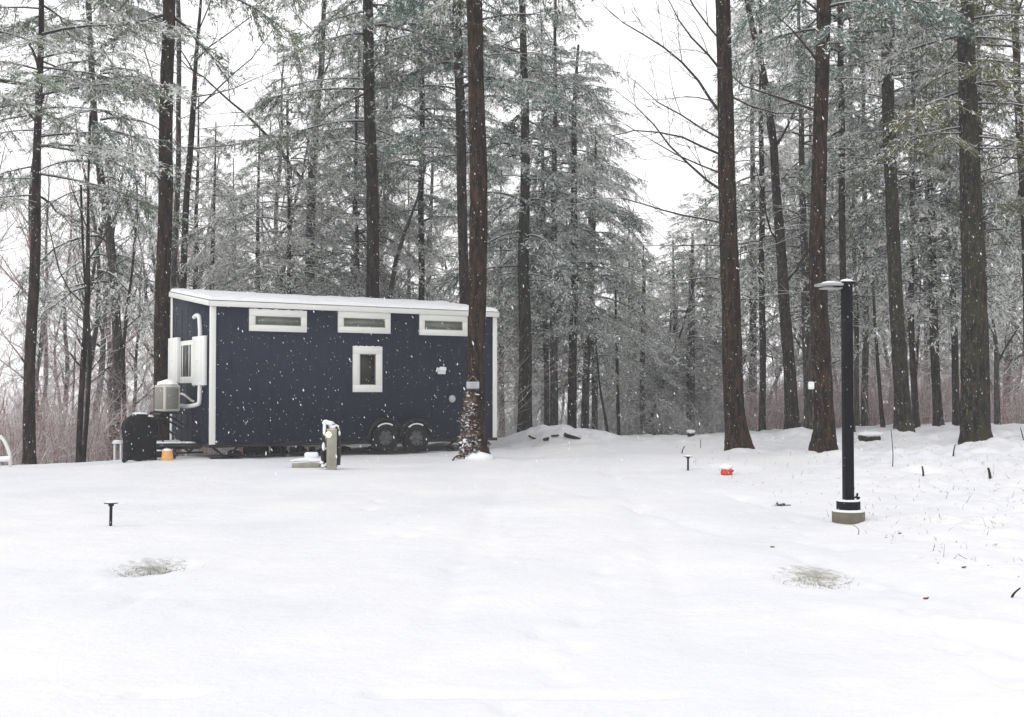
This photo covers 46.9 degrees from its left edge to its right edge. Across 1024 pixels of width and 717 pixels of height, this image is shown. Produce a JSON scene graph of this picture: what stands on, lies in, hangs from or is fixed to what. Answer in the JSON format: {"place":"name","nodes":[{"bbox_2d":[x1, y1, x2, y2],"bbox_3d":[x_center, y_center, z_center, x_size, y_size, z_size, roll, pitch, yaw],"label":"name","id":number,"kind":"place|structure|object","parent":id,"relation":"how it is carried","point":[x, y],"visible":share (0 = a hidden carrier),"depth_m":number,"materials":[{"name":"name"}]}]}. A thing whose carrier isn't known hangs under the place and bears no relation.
{"place":"outdoors","nodes":[
{"label":"outdoors","id":0,"kind":"place"},
{"bbox_2d":[0,422,1023,716],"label":"snow ground","id":1,"kind":"structure","parent":0,"point":[288,640],"depth_m":9.33,"materials":[{"name":"white snow"}]},
{"bbox_2d":[0,3,32,250],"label":"bare tree","id":2,"kind":"object","parent":1,"relation":"on","point":[1,240],"visible":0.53,"depth_m":38.64,"materials":[{"name":"grey plant"}]},
{"bbox_2d":[0,152,81,385],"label":"bare tree","id":3,"kind":"object","parent":1,"relation":"on","point":[44,326],"visible":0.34,"depth_m":61.93,"materials":[{"name":"grey plant"}]},
{"bbox_2d":[5,234,76,405],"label":"bare tree","id":4,"kind":"object","parent":1,"relation":"on","point":[45,368],"visible":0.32,"depth_m":67.15,"materials":[{"name":"grey plant"}]},
{"bbox_2d":[8,271,75,444],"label":"bare tree","id":5,"kind":"object","parent":1,"relation":"on","point":[39,358],"visible":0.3,"depth_m":43.05,"materials":[{"name":"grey plant"}]},
{"bbox_2d":[0,79,84,452],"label":"bare tree","id":6,"kind":"object","parent":1,"relation":"on","point":[7,274],"visible":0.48,"depth_m":41.51,"materials":[{"name":"brown plant"}]},
{"bbox_2d":[0,207,93,420],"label":"pine tree","id":7,"kind":"object","parent":1,"relation":"on","point":[42,362],"visible":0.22,"depth_m":70.88,"materials":[{"name":"green plant"}]},
{"bbox_2d":[21,253,80,414],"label":"bare tree","id":8,"kind":"object","parent":1,"relation":"on","point":[54,363],"visible":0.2,"depth_m":69.96,"materials":[{"name":"grey plant"}]},
{"bbox_2d":[21,153,108,415],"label":"bare tree","id":9,"kind":"object","parent":1,"relation":"on","point":[67,366],"visible":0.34,"depth_m":61.16,"materials":[{"name":"grey plant"}]},
{"bbox_2d":[6,185,149,461],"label":"bare tree","id":10,"kind":"object","parent":1,"relation":"on","point":[87,409],"visible":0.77,"depth_m":28.59,"materials":[{"name":"brown plant"}]},
{"bbox_2d":[14,112,156,462],"bbox_3d":[-9.896,-1.500,28.056,3.282,8.754,1.615,0,-2,0],"label":"bare tree","id":11,"kind":"object","parent":1,"relation":"on","point":[80,410],"visible":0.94,"depth_m":28.02,"materials":[{"name":"brown plant"}]},
{"bbox_2d":[28,141,154,436],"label":"bare tree","id":12,"kind":"object","parent":1,"relation":"on","point":[93,271],"visible":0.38,"depth_m":40.48,"materials":[{"name":"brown plant"}]},
{"bbox_2d":[43,97,153,453],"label":"bare tree","id":13,"kind":"object","parent":1,"relation":"on","point":[94,336],"visible":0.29,"depth_m":47.12,"materials":[{"name":"grey plant"}]},
{"bbox_2d":[0,0,197,460],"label":"pine tree","id":14,"kind":"object","parent":1,"relation":"on","point":[117,287],"visible":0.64,"depth_m":32.89,"materials":[{"name":"green plant"}]},
{"bbox_2d":[64,178,148,430],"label":"pine tree","id":15,"kind":"object","parent":1,"relation":"on","point":[115,237],"visible":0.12,"depth_m":61.21,"materials":[{"name":"green plant"}]},
{"bbox_2d":[63,180,152,412],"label":"bare tree","id":16,"kind":"object","parent":1,"relation":"on","point":[110,380],"visible":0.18,"depth_m":57.01,"materials":[{"name":"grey plant"}]},
{"bbox_2d":[42,104,181,461],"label":"bare tree","id":17,"kind":"object","parent":1,"relation":"on","point":[103,358],"visible":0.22,"depth_m":51.56,"materials":[{"name":"grey plant"}]},
{"bbox_2d":[0,0,239,464],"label":"pine tree","id":18,"kind":"object","parent":1,"relation":"on","point":[40,40],"visible":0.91,"depth_m":26.99,"materials":[{"name":"green plant"}]},
{"bbox_2d":[65,212,188,458],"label":"bare tree","id":19,"kind":"object","parent":1,"relation":"on","point":[123,386],"visible":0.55,"depth_m":32.00,"materials":[{"name":"brown plant"}]},
{"bbox_2d":[107,218,155,414],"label":"bare tree","id":20,"kind":"object","parent":1,"relation":"on","point":[136,355],"visible":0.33,"depth_m":41.39,"materials":[{"name":"grey plant"}]},
{"bbox_2d":[121,412,158,462],"bbox_3d":[-7.460,1.579,23.667,0.719,0.996,0.518,0,-2,-12],"label":"covered grill","id":21,"kind":"object","parent":1,"relation":"on","point":[138,427],"visible":0.94,"depth_m":23.47,"materials":[{"name":"fabric"}]},
{"bbox_2d":[94,165,191,359],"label":"bare tree","id":22,"kind":"object","parent":1,"relation":"on","point":[153,261],"visible":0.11,"depth_m":45.63,"materials":[{"name":"grey plant"}]},
{"bbox_2d":[91,26,237,451],"bbox_3d":[-10.728,-3.296,39.535,5.157,16.068,5.205,-2,-2,45],"label":"bare tree","id":23,"kind":"object","parent":1,"relation":"on","point":[177,280],"visible":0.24,"depth_m":39.02,"materials":[{"name":"grey plant"}]},
{"bbox_2d":[97,0,248,329],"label":"bare tree","id":24,"kind":"object","parent":1,"relation":"on","point":[177,197],"visible":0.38,"depth_m":36.13,"materials":[{"name":"brown plant"}]},
{"bbox_2d":[111,93,250,409],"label":"pine tree","id":25,"kind":"object","parent":1,"relation":"on","point":[196,249],"visible":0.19,"depth_m":41.67,"materials":[{"name":"green plant"}]},
{"bbox_2d":[81,0,322,457],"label":"pine tree","id":26,"kind":"object","parent":1,"relation":"on","point":[162,284],"visible":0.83,"depth_m":27.54,"materials":[{"name":"brown plant"}]},
{"bbox_2d":[148,122,269,455],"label":"pine tree","id":27,"kind":"object","parent":1,"relation":"on","point":[214,193],"visible":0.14,"depth_m":37.86,"materials":[{"name":"green plant"}]},
{"bbox_2d":[132,0,294,455],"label":"bare tree","id":28,"kind":"object","parent":1,"relation":"on","point":[186,196],"visible":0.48,"depth_m":33.15,"materials":[{"name":"brown plant"}]},
{"bbox_2d":[207,198,263,291],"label":"pine tree","id":29,"kind":"object","parent":1,"relation":"on","point":[235,229],"depth_m":42.00,"materials":[{"name":"green plant"}]},
{"bbox_2d":[204,159,274,290],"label":"pine tree","id":30,"kind":"object","parent":1,"relation":"on","point":[231,180],"visible":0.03,"depth_m":43.71,"materials":[{"name":"green plant"}]},
{"bbox_2d":[145,0,356,448],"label":"bare tree","id":31,"kind":"object","parent":1,"relation":"on","point":[311,176],"visible":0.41,"depth_m":36.01,"materials":[{"name":"brown plant"}]},
{"bbox_2d":[185,118,320,454],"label":"pine tree","id":32,"kind":"object","parent":1,"relation":"on","point":[215,267],"visible":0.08,"depth_m":36.58,"materials":[{"name":"green plant"}]},
{"bbox_2d":[206,18,334,282],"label":"bare tree","id":33,"kind":"object","parent":1,"relation":"on","point":[277,198],"visible":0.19,"depth_m":45.95,"materials":[{"name":"grey plant"}]},
{"bbox_2d":[172,37,406,451],"bbox_3d":[-6.727,-2.792,34.222,7.339,13.127,6.812,-1,-2,19],"label":"pine tree","id":34,"kind":"object","parent":1,"relation":"on","point":[288,239],"visible":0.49,"depth_m":33.72,"materials":[{"name":"green plant"}]},
{"bbox_2d":[0,322,590,465],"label":"undergrowth","id":35,"kind":"object","parent":1,"relation":"on","point":[52,451],"visible":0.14,"depth_m":31.54,"materials":[{"name":"grey plant"}]},
{"bbox_2d":[290,452,320,467],"bbox_3d":[-3.743,1.860,21.554,0.620,0.280,0.583,0,-2,-4],"label":"utility box","id":36,"kind":"object","parent":1,"relation":"on","point":[310,460],"visible":0.9,"depth_m":21.30,"materials":[{"name":"grey wood"}]},
{"bbox_2d":[149,288,498,458],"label":"tiny house","id":37,"kind":"structure","parent":1,"relation":"on","point":[261,359],"depth_m":25.45,"materials":[{"name":"blue metal"}]},
{"bbox_2d":[180,340,191,382],"bbox_3d":[-6.962,0.072,25.267,0.056,0.911,0.890,1,-2,-33],"label":"window","id":38,"kind":"structure","parent":37,"relation":"in","point":[185,346],"depth_m":25.25,"materials":[{"name":"white glass"}]},
{"bbox_2d":[249,308,306,332],"bbox_3d":[-4.902,-0.801,24.784,1.300,0.478,0.045,1,-2,-33],"label":"window","id":39,"kind":"structure","parent":37,"relation":"in","point":[295,320],"depth_m":24.76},
{"bbox_2d":[338,311,390,333],"bbox_3d":[-3.228,-0.796,25.850,1.286,0.481,0.045,1,-2,-33],"label":"window","id":40,"kind":"structure","parent":37,"relation":"in","point":[348,321],"depth_m":25.83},
{"bbox_2d":[352,346,381,391],"bbox_3d":[-3.165,0.226,25.864,0.718,1.020,0.045,1,-2,-33],"label":"window","id":41,"kind":"structure","parent":37,"relation":"in","point":[364,367],"depth_m":25.85,"materials":[{"name":"white glass"}]},
{"bbox_2d":[419,314,467,335],"bbox_3d":[-1.556,-0.766,26.918,1.275,0.492,0.045,1,-2,-33],"label":"window","id":42,"kind":"structure","parent":37,"relation":"in","point":[458,325],"depth_m":26.90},
{"bbox_2d":[319,420,340,469],"bbox_3d":[-3.178,1.523,20.602,0.382,0.908,0.340,0,-2,-8],"label":"utility post","id":43,"kind":"object","parent":1,"relation":"on","point":[331,442],"visible":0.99,"depth_m":20.50,"materials":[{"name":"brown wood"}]},
{"bbox_2d":[257,57,443,448],"bbox_3d":[-4.826,-2.714,35.838,6.316,13.126,6.702,0,-2,0],"label":"pine tree","id":44,"kind":"object","parent":1,"relation":"on","point":[401,261],"visible":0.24,"depth_m":35.89,"materials":[{"name":"green plant"}]},
{"bbox_2d":[276,36,437,298],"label":"pine tree","id":45,"kind":"object","parent":1,"relation":"on","point":[334,187],"visible":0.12,"depth_m":38.28,"materials":[{"name":"green plant"}]},
{"bbox_2d":[240,0,501,297],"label":"pine tree","id":46,"kind":"object","parent":1,"relation":"on","point":[367,48],"visible":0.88,"depth_m":32.05,"materials":[{"name":"green plant"}]},
{"bbox_2d":[320,16,453,298],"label":"tree","id":47,"kind":"object","parent":1,"relation":"on","point":[382,232],"visible":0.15,"depth_m":42.85,"materials":[{"name":"grey plant"}]},
{"bbox_2d":[319,0,456,264],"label":"bare tree","id":48,"kind":"object","parent":1,"relation":"on","point":[384,134],"visible":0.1,"depth_m":42.74,"materials":[{"name":"grey plant"}]},
{"bbox_2d":[379,167,444,298],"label":"bare tree","id":49,"kind":"object","parent":1,"relation":"on","point":[393,273],"visible":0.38,"depth_m":35.06,"materials":[{"name":"grey plant"}]},
{"bbox_2d":[385,181,440,299],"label":"pine tree","id":50,"kind":"object","parent":1,"relation":"on","point":[412,248],"visible":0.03,"depth_m":51.63,"materials":[{"name":"green plant"}]},
{"bbox_2d":[314,0,531,299],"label":"pine tree","id":51,"kind":"object","parent":1,"relation":"on","point":[421,116],"visible":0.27,"depth_m":35.95,"materials":[{"name":"green plant"}]},
{"bbox_2d":[384,82,497,325],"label":"pine tree","id":52,"kind":"object","parent":1,"relation":"on","point":[441,238],"visible":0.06,"depth_m":54.66,"materials":[{"name":"green plant"}]},
{"bbox_2d":[330,0,592,304],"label":"pine tree","id":53,"kind":"object","parent":1,"relation":"on","point":[493,82],"visible":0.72,"depth_m":32.05,"materials":[{"name":"green plant"}]},
{"bbox_2d":[404,78,536,417],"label":"pine tree","id":54,"kind":"object","parent":1,"relation":"on","point":[443,258],"visible":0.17,"depth_m":48.78,"materials":[{"name":"green plant"}]},
{"bbox_2d":[416,0,596,460],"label":"pine tree","id":55,"kind":"object","parent":1,"relation":"on","point":[473,443],"visible":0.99,"depth_m":23.54,"materials":[{"name":"brown plant"}]},
{"bbox_2d":[450,162,567,437],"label":"pine tree","id":56,"kind":"object","parent":1,"relation":"on","point":[513,367],"visible":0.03,"depth_m":52.46,"materials":[{"name":"green plant"}]},
{"bbox_2d":[431,0,620,432],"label":"pine tree","id":57,"kind":"object","parent":1,"relation":"on","point":[522,253],"visible":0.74,"depth_m":34.98,"materials":[{"name":"green plant"}]},
{"bbox_2d":[490,219,565,419],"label":"pine tree","id":58,"kind":"object","parent":1,"relation":"on","point":[505,384],"visible":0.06,"depth_m":64.50,"materials":[{"name":"green plant"}]},
{"bbox_2d":[504,200,598,409],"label":"pine tree","id":59,"kind":"object","parent":1,"relation":"on","point":[560,379],"visible":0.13,"depth_m":52.74,"materials":[{"name":"green plant"}]},
{"bbox_2d":[496,0,611,425],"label":"pine tree","id":60,"kind":"object","parent":1,"relation":"on","point":[553,399],"visible":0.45,"depth_m":36.94,"materials":[{"name":"green plant"}]},
{"bbox_2d":[486,5,622,425],"bbox_3d":[1.110,-4.208,37.993,4.860,14.477,4.864,0,-2,0],"label":"pine tree","id":61,"kind":"object","parent":1,"relation":"on","point":[544,356],"visible":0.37,"depth_m":37.87,"materials":[{"name":"green plant"}]},
{"bbox_2d":[488,0,684,428],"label":"pine tree","id":62,"kind":"object","parent":1,"relation":"on","point":[572,386],"visible":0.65,"depth_m":36.84,"materials":[{"name":"green plant"}]},
{"bbox_2d":[504,51,679,430],"bbox_3d":[2.485,-3.581,39.967,5.338,13.934,4.954,1,-2,-38],"label":"pine tree","id":63,"kind":"object","parent":1,"relation":"on","point":[587,345],"visible":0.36,"depth_m":39.82,"materials":[{"name":"green plant"}]},
{"bbox_2d":[531,95,659,429],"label":"pine tree","id":64,"kind":"object","parent":1,"relation":"on","point":[595,382],"visible":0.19,"depth_m":41.89,"materials":[{"name":"green plant"}]},
{"bbox_2d":[577,209,666,424],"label":"pine tree","id":65,"kind":"object","parent":1,"relation":"on","point":[621,311],"visible":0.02,"depth_m":54.44,"materials":[{"name":"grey plant"}]},
{"bbox_2d":[598,290,647,434],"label":"bare tree","id":66,"kind":"object","parent":1,"relation":"on","point":[617,399],"visible":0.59,"depth_m":39.96,"materials":[{"name":"brown plant"}]},
{"bbox_2d":[589,207,672,431],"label":"pine tree","id":67,"kind":"object","parent":1,"relation":"on","point":[610,308],"visible":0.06,"depth_m":52.63,"materials":[{"name":"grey plant"}]},
{"bbox_2d":[497,359,773,437],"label":"undergrowth","id":68,"kind":"object","parent":1,"relation":"on","point":[701,425],"visible":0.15,"depth_m":42.35,"materials":[{"name":"plant"}]},
{"bbox_2d":[577,235,715,434],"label":"pine tree","id":69,"kind":"object","parent":1,"relation":"on","point":[643,363],"visible":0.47,"depth_m":43.86,"materials":[{"name":"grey plant"}]},
{"bbox_2d":[623,232,719,427],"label":"bare tree","id":70,"kind":"object","parent":1,"relation":"on","point":[681,330],"visible":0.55,"depth_m":44.88,"materials":[{"name":"grey plant"}]},
{"bbox_2d":[589,229,758,434],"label":"pine tree","id":71,"kind":"object","parent":1,"relation":"on","point":[674,315],"visible":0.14,"depth_m":47.73,"materials":[{"name":"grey plant"}]},
{"bbox_2d":[547,0,845,450],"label":"hardwood tree","id":72,"kind":"object","parent":1,"relation":"on","point":[737,436],"visible":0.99,"depth_m":25.16,"materials":[{"name":"brown plant"}]},
{"bbox_2d":[613,192,781,434],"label":"pine tree","id":73,"kind":"object","parent":1,"relation":"on","point":[690,383],"visible":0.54,"depth_m":45.76,"materials":[{"name":"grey plant"}]},
{"bbox_2d":[670,178,746,430],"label":"pine tree","id":74,"kind":"object","parent":1,"relation":"on","point":[712,266],"visible":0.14,"depth_m":50.10,"materials":[{"name":"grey plant"}]},
{"bbox_2d":[693,222,781,393],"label":"bare tree","id":75,"kind":"object","parent":1,"relation":"on","point":[742,234],"visible":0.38,"depth_m":40.17,"materials":[{"name":"brown plant"}]},
{"bbox_2d":[665,0,851,429],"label":"pine tree","id":76,"kind":"object","parent":1,"relation":"on","point":[709,212],"visible":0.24,"depth_m":46.13,"materials":[{"name":"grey plant"}]},
{"bbox_2d":[689,0,835,430],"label":"pine tree","id":77,"kind":"object","parent":1,"relation":"on","point":[741,219],"visible":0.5,"depth_m":35.98,"materials":[{"name":"green plant"}]},
{"bbox_2d":[706,0,887,428],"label":"pine tree","id":78,"kind":"object","parent":1,"relation":"on","point":[807,370],"visible":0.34,"depth_m":35.96,"materials":[{"name":"green plant"}]},
{"bbox_2d":[735,0,871,429],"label":"hardwood tree","id":79,"kind":"object","parent":1,"relation":"on","point":[791,407],"visible":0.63,"depth_m":32.99,"materials":[{"name":"brown plant"}]},
{"bbox_2d":[738,54,892,418],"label":"pine tree","id":80,"kind":"object","parent":1,"relation":"on","point":[794,306],"visible":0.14,"depth_m":48.24,"materials":[{"name":"green plant"}]},
{"bbox_2d":[751,97,890,418],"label":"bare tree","id":81,"kind":"object","parent":1,"relation":"on","point":[800,335],"visible":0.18,"depth_m":46.44,"materials":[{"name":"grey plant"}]},
{"bbox_2d":[814,279,864,524],"bbox_3d":[3.723,0.527,13.370,0.527,2.872,0.364,0,-2,-6],"label":"lamp post","id":82,"kind":"object","parent":1,"relation":"on","point":[847,510],"visible":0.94,"depth_m":13.33,"materials":[{"name":"metal"}]},
{"bbox_2d":[735,0,953,431],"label":"pine tree","id":83,"kind":"object","parent":1,"relation":"on","point":[839,18],"visible":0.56,"depth_m":32.06,"materials":[{"name":"green plant"}]},
{"bbox_2d":[801,252,890,423],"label":"pine tree","id":84,"kind":"object","parent":1,"relation":"on","point":[869,351],"visible":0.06,"depth_m":59.76,"materials":[{"name":"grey plant"}]},
{"bbox_2d":[700,0,993,452],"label":"pine tree","id":85,"kind":"object","parent":1,"relation":"on","point":[823,439],"visible":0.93,"depth_m":24.38,"materials":[{"name":"brown plant"}]},
{"bbox_2d":[683,321,1023,431],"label":"undergrowth","id":86,"kind":"object","parent":1,"relation":"on","point":[775,412],"visible":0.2,"depth_m":39.49,"materials":[{"name":"grey plant"}]},
{"bbox_2d":[788,2,928,425],"bbox_3d":[10.866,-5.287,37.237,4.837,15.366,4.896,0,-2,0],"label":"pine tree","id":87,"kind":"object","parent":1,"relation":"on","point":[856,321],"visible":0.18,"depth_m":36.91,"materials":[{"name":"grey plant"}]},
{"bbox_2d":[693,437,1023,576],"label":"weed stems","id":88,"kind":"object","parent":1,"relation":"on","point":[913,500],"visible":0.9,"depth_m":15.31,"materials":[{"name":"brown plant"}]},
{"bbox_2d":[836,268,885,426],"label":"bare tree","id":89,"kind":"object","parent":1,"relation":"on","point":[881,413],"visible":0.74,"depth_m":35.96,"materials":[{"name":"brown plant"}]},
{"bbox_2d":[797,3,928,425],"bbox_3d":[11.512,-6.388,38.324,4.016,17.643,4.075,1,-2,-20],"label":"pine tree","id":90,"kind":"object","parent":1,"relation":"on","point":[864,420],"visible":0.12,"depth_m":37.92,"materials":[{"name":"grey plant"}]},
{"bbox_2d":[770,0,1022,432],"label":"pine tree","id":91,"kind":"object","parent":1,"relation":"on","point":[902,411],"visible":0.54,"depth_m":30.46,"materials":[{"name":"green plant"}]},
{"bbox_2d":[825,0,1021,427],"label":"pine tree","id":92,"kind":"object","parent":1,"relation":"on","point":[910,299],"visible":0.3,"depth_m":33.81,"materials":[{"name":"green plant"}]},
{"bbox_2d":[839,57,1011,407],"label":"pine tree","id":93,"kind":"object","parent":1,"relation":"on","point":[926,352],"visible":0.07,"depth_m":49.88,"materials":[{"name":"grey plant"}]},
{"bbox_2d":[907,234,948,381],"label":"bare tree","id":94,"kind":"object","parent":1,"relation":"on","point":[917,352],"visible":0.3,"depth_m":38.90,"materials":[{"name":"plant"}]},
{"bbox_2d":[845,0,1022,425],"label":"pine tree","id":95,"kind":"object","parent":1,"relation":"on","point":[955,387],"visible":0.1,"depth_m":34.91,"materials":[{"name":"green plant"}]},
{"bbox_2d":[848,0,1023,444],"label":"pine tree","id":96,"kind":"object","parent":1,"relation":"on","point":[975,425],"visible":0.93,"depth_m":25.33,"materials":[{"name":"green plant"}]},
{"bbox_2d":[851,0,1020,425],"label":"pine tree","id":97,"kind":"object","parent":1,"relation":"on","point":[936,391],"visible":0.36,"depth_m":33.87,"materials":[{"name":"green plant"}]},
{"bbox_2d":[895,0,1023,357],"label":"pine tree","id":98,"kind":"object","parent":1,"relation":"on","point":[1018,207],"visible":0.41,"depth_m":31.10,"materials":[{"name":"green plant"}]},
{"bbox_2d":[900,0,1023,423],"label":"pine tree","id":99,"kind":"object","parent":1,"relation":"on","point":[1016,222],"visible":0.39,"depth_m":32.79,"materials":[{"name":"green plant"}]},
{"bbox_2d":[904,39,1023,422],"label":"bare tree","id":100,"kind":"object","parent":1,"relation":"on","point":[1009,355],"visible":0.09,"depth_m":45.26,"materials":[{"name":"grey plant"}]},
{"bbox_2d":[920,175,1023,420],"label":"pine tree","id":101,"kind":"object","parent":1,"relation":"on","point":[1000,350],"visible":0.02,"depth_m":48.38,"materials":[{"name":"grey plant"}]},
{"bbox_2d":[960,188,1023,424],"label":"bare tree","id":102,"kind":"object","parent":1,"relation":"on","point":[997,411],"visible":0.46,"depth_m":35.95,"materials":[{"name":"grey plant"}]},
{"bbox_2d":[987,95,1023,369],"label":"pine tree","id":103,"kind":"object","parent":1,"relation":"on","point":[1008,348],"visible":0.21,"depth_m":42.19,"materials":[{"name":"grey plant"}]},
{"bbox_2d":[0,0,1023,716],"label":"falling snow","id":104,"kind":"structure","parent":0,"point":[528,290],"depth_m":11.77,"materials":[{"name":"white snow"}]},
{"bbox_2d":[0,0,1023,433],"label":"sky","id":105,"kind":"structure","parent":0,"point":[673,178],"materials":[{"name":"white"}]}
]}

